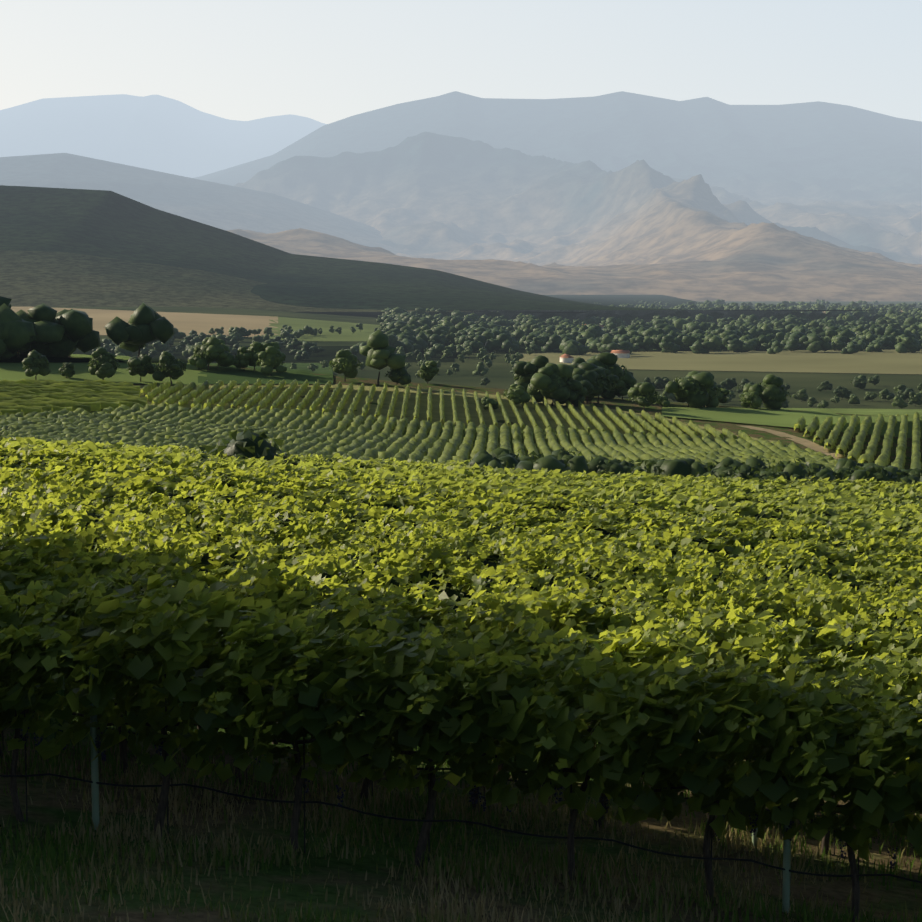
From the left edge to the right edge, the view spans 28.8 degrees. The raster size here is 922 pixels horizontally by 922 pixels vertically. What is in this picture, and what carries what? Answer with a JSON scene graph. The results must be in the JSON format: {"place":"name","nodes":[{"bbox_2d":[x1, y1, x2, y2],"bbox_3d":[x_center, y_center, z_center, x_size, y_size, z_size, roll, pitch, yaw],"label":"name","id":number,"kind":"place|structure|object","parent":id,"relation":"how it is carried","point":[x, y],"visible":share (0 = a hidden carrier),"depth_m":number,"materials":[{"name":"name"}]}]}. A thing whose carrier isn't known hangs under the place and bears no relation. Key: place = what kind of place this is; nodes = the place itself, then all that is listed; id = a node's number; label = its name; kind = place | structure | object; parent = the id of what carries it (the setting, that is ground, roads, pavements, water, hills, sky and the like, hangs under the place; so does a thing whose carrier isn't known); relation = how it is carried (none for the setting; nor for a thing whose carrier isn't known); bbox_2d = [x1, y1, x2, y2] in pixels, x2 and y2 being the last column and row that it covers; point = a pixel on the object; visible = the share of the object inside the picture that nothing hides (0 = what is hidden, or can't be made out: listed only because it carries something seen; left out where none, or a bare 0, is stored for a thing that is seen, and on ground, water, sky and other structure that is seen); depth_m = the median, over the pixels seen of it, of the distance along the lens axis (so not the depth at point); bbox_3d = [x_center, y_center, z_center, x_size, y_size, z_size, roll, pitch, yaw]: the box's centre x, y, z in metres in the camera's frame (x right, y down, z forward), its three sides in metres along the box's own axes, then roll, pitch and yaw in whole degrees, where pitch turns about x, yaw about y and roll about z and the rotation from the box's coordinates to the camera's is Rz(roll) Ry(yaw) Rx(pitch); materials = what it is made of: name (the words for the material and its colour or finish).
{"place":"outdoors","nodes":[
{"label":"outdoors","id":0,"kind":"place"},
{"bbox_2d":[0,354,206,385],"bbox_3d":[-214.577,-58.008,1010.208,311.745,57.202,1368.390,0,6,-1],"label":"field","id":1,"kind":"structure","parent":0,"point":[12,371],"depth_m":361.60,"materials":[{"name":"green plant"}]},
{"bbox_2d":[11,307,277,336],"bbox_3d":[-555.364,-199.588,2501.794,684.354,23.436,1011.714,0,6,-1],"label":"tan field","id":2,"kind":"structure","parent":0,"point":[187,323],"depth_m":2379.05,"materials":[{"name":"beige plant"}]},
{"bbox_2d":[0,94,326,177],"bbox_3d":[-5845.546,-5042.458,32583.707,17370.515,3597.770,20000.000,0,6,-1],"label":"mountain","id":3,"kind":"structure","parent":0,"point":[159,133],"depth_m":32062.15,"materials":[{"name":"stone"}]},
{"bbox_2d":[0,153,405,253],"bbox_3d":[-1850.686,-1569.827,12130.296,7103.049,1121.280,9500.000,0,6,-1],"label":"mountain","id":4,"kind":"structure","parent":0,"point":[222,206],"depth_m":12106.40,"materials":[{"name":"grey stone"}]},
{"bbox_2d":[0,346,453,361],"bbox_3d":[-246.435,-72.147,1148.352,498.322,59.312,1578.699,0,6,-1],"label":"field wood","id":5,"kind":"object","parent":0,"point":[328,354],"depth_m":1663.69,"materials":[{"name":"green plant"}]},
{"bbox_2d":[198,363,332,383],"bbox_3d":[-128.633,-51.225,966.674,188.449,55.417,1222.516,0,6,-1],"label":"field","id":6,"kind":"structure","parent":0,"point":[301,373],"depth_m":383.88,"materials":[{"name":"green plant"}]},
{"bbox_2d":[0,250,584,313],"bbox_3d":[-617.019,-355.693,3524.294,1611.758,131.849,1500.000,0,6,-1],"label":"hill","id":7,"kind":"structure","parent":0,"point":[49,279],"depth_m":3083.30,"materials":[{"name":"green plant"}]},
{"bbox_2d":[269,316,379,340],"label":"green field","id":8,"kind":"structure","parent":0,"point":[346,334],"depth_m":2268.65,"materials":[{"name":"green plant"}]},
{"bbox_2d":[91,411,713,459],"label":"field ground","id":9,"kind":"structure","parent":0,"point":[405,431],"depth_m":298.12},
{"bbox_2d":[161,428,921,483],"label":"hedge shrubs","id":10,"kind":"object","parent":9,"relation":"on","point":[247,443],"visible":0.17,"depth_m":131.26,"materials":[{"name":"green plant"}]},
{"bbox_2d":[0,185,867,311],"bbox_3d":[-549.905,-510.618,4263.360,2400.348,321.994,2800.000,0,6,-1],"label":"hill","id":11,"kind":"structure","parent":0,"point":[106,224],"depth_m":3713.18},
{"bbox_2d":[133,384,772,442],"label":"field ground","id":12,"kind":"structure","parent":0,"point":[435,412],"depth_m":338.68,"materials":[{"name":"green plant"}]},
{"bbox_2d":[0,301,921,921],"bbox_3d":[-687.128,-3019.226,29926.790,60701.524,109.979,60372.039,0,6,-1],"label":"ground","id":13,"kind":"structure","parent":0,"point":[316,879],"depth_m":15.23,"materials":[{"name":"green plant"}]},
{"bbox_2d":[0,379,146,414],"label":"vineyard rows","id":14,"kind":"object","parent":13,"relation":"on","point":[25,396],"visible":1,"depth_m":311.92,"materials":[{"name":"green plant"}]},
{"bbox_2d":[89,638,792,912],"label":"vineyard posts","id":15,"kind":"object","parent":13,"relation":"on","point":[786,842],"visible":0.06,"depth_m":14.29,"materials":[{"name":"black wood"}]},
{"bbox_2d":[0,715,921,882],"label":"irrigation hose","id":16,"kind":"object","parent":15,"relation":"attached to","point":[536,835],"visible":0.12,"depth_m":14.21,"materials":[{"name":"black rubber"}]},
{"bbox_2d":[140,378,749,440],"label":"vineyard rows","id":17,"kind":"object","parent":13,"relation":"on","point":[260,394],"depth_m":330.95,"materials":[{"name":"green plant"}]},
{"bbox_2d":[2,674,914,920],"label":"trellis posts","id":18,"kind":"object","parent":13,"relation":"on","point":[304,794],"visible":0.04,"depth_m":14.28,"materials":[{"name":"wood"}]},
{"bbox_2d":[0,402,920,504],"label":"vineyard rows","id":19,"kind":"object","parent":13,"relation":"on","point":[328,435],"visible":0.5,"depth_m":271.46,"materials":[{"name":"green plant"}]},
{"bbox_2d":[0,440,921,679],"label":"vines","id":20,"kind":"object","parent":13,"relation":"on","point":[449,592],"depth_m":33.02,"materials":[{"name":"green plant"}]},
{"bbox_2d":[0,444,921,861],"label":"vine leaves","id":21,"kind":"object","parent":20,"relation":"on","point":[42,500],"visible":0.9,"depth_m":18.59,"materials":[{"name":"green plant"}]},
{"bbox_2d":[0,296,921,375],"bbox_3d":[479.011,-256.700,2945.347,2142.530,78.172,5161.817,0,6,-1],"label":"tree foliage","id":22,"kind":"object","parent":13,"relation":"on","point":[44,329],"visible":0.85,"depth_m":1883.18,"materials":[{"name":"green plant"}]},
{"bbox_2d":[0,679,921,921],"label":"vine trunks","id":23,"kind":"object","parent":13,"relation":"on","point":[420,848],"visible":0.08,"depth_m":14.26,"materials":[{"name":"brown plant"}]},
{"bbox_2d":[19,709,897,868],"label":"grape vines","id":24,"kind":"object","parent":23,"relation":"attached to","point":[103,757],"visible":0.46,"depth_m":14.13,"materials":[{"name":"green plant"}]},
{"bbox_2d":[0,437,921,536],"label":"vine leaves","id":25,"kind":"object","parent":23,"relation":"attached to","point":[852,507],"visible":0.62,"depth_m":84.75,"materials":[{"name":"green plant"}]},
{"bbox_2d":[17,311,915,410],"bbox_3d":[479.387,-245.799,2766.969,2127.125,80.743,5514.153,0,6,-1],"label":"tree trunks","id":26,"kind":"object","parent":13,"relation":"on","point":[379,376],"visible":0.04,"depth_m":382.52,"materials":[{"name":"brown plant"}]},
{"bbox_2d":[22,337,921,409],"bbox_3d":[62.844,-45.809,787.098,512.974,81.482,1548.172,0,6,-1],"label":"tree foliage","id":27,"kind":"object","parent":13,"relation":"on","point":[604,375],"visible":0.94,"depth_m":382.01,"materials":[{"name":"green plant"}]},
{"bbox_2d":[560,327,629,362],"bbox_3d":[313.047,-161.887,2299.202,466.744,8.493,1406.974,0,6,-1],"label":"farm buildings","id":28,"kind":"structure","parent":13,"relation":"on","point":[619,355],"depth_m":1692.48,"materials":[{"name":"beige"}]},
{"bbox_2d":[560,324,629,357],"bbox_3d":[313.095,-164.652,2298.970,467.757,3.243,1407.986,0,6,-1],"label":"houses","id":29,"kind":"structure","parent":28,"relation":"on","point":[612,351],"depth_m":1695.12,"materials":[{"name":"brown"}]},
{"bbox_2d":[0,0,921,123],"label":"sky","id":30,"kind":"structure","parent":0,"point":[323,61],"materials":[{"name":"white"}]},
{"bbox_2d":[194,91,921,300],"bbox_3d":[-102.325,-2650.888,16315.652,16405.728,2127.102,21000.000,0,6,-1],"label":"mountain","id":31,"kind":"structure","parent":0,"point":[696,199],"depth_m":13610.27,"materials":[{"name":"grey stone"}]},
{"bbox_2d":[445,307,921,351],"bbox_3d":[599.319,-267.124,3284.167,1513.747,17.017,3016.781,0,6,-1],"label":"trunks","id":32,"kind":"object","parent":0,"point":[522,349],"depth_m":1878.40,"materials":[{"name":"brown wood"}]},
{"bbox_2d":[519,349,921,373],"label":"tan field","id":33,"kind":"structure","parent":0,"point":[889,361],"depth_m":1626.08,"materials":[{"name":"plant"}]},
{"bbox_2d":[662,407,921,438],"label":"field","id":34,"kind":"structure","parent":0,"point":[783,417],"depth_m":373.75,"materials":[{"name":"green plant"}]},
{"bbox_2d":[794,412,921,468],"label":"vineyard rows","id":35,"kind":"object","parent":34,"relation":"on","point":[883,458],"visible":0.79,"depth_m":319.79,"materials":[{"name":"green plant"}]},
{"bbox_2d":[741,426,846,458],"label":"dirt road","id":36,"kind":"structure","parent":0,"point":[815,446],"depth_m":318.18,"materials":[{"name":"brown soil"}]}
]}

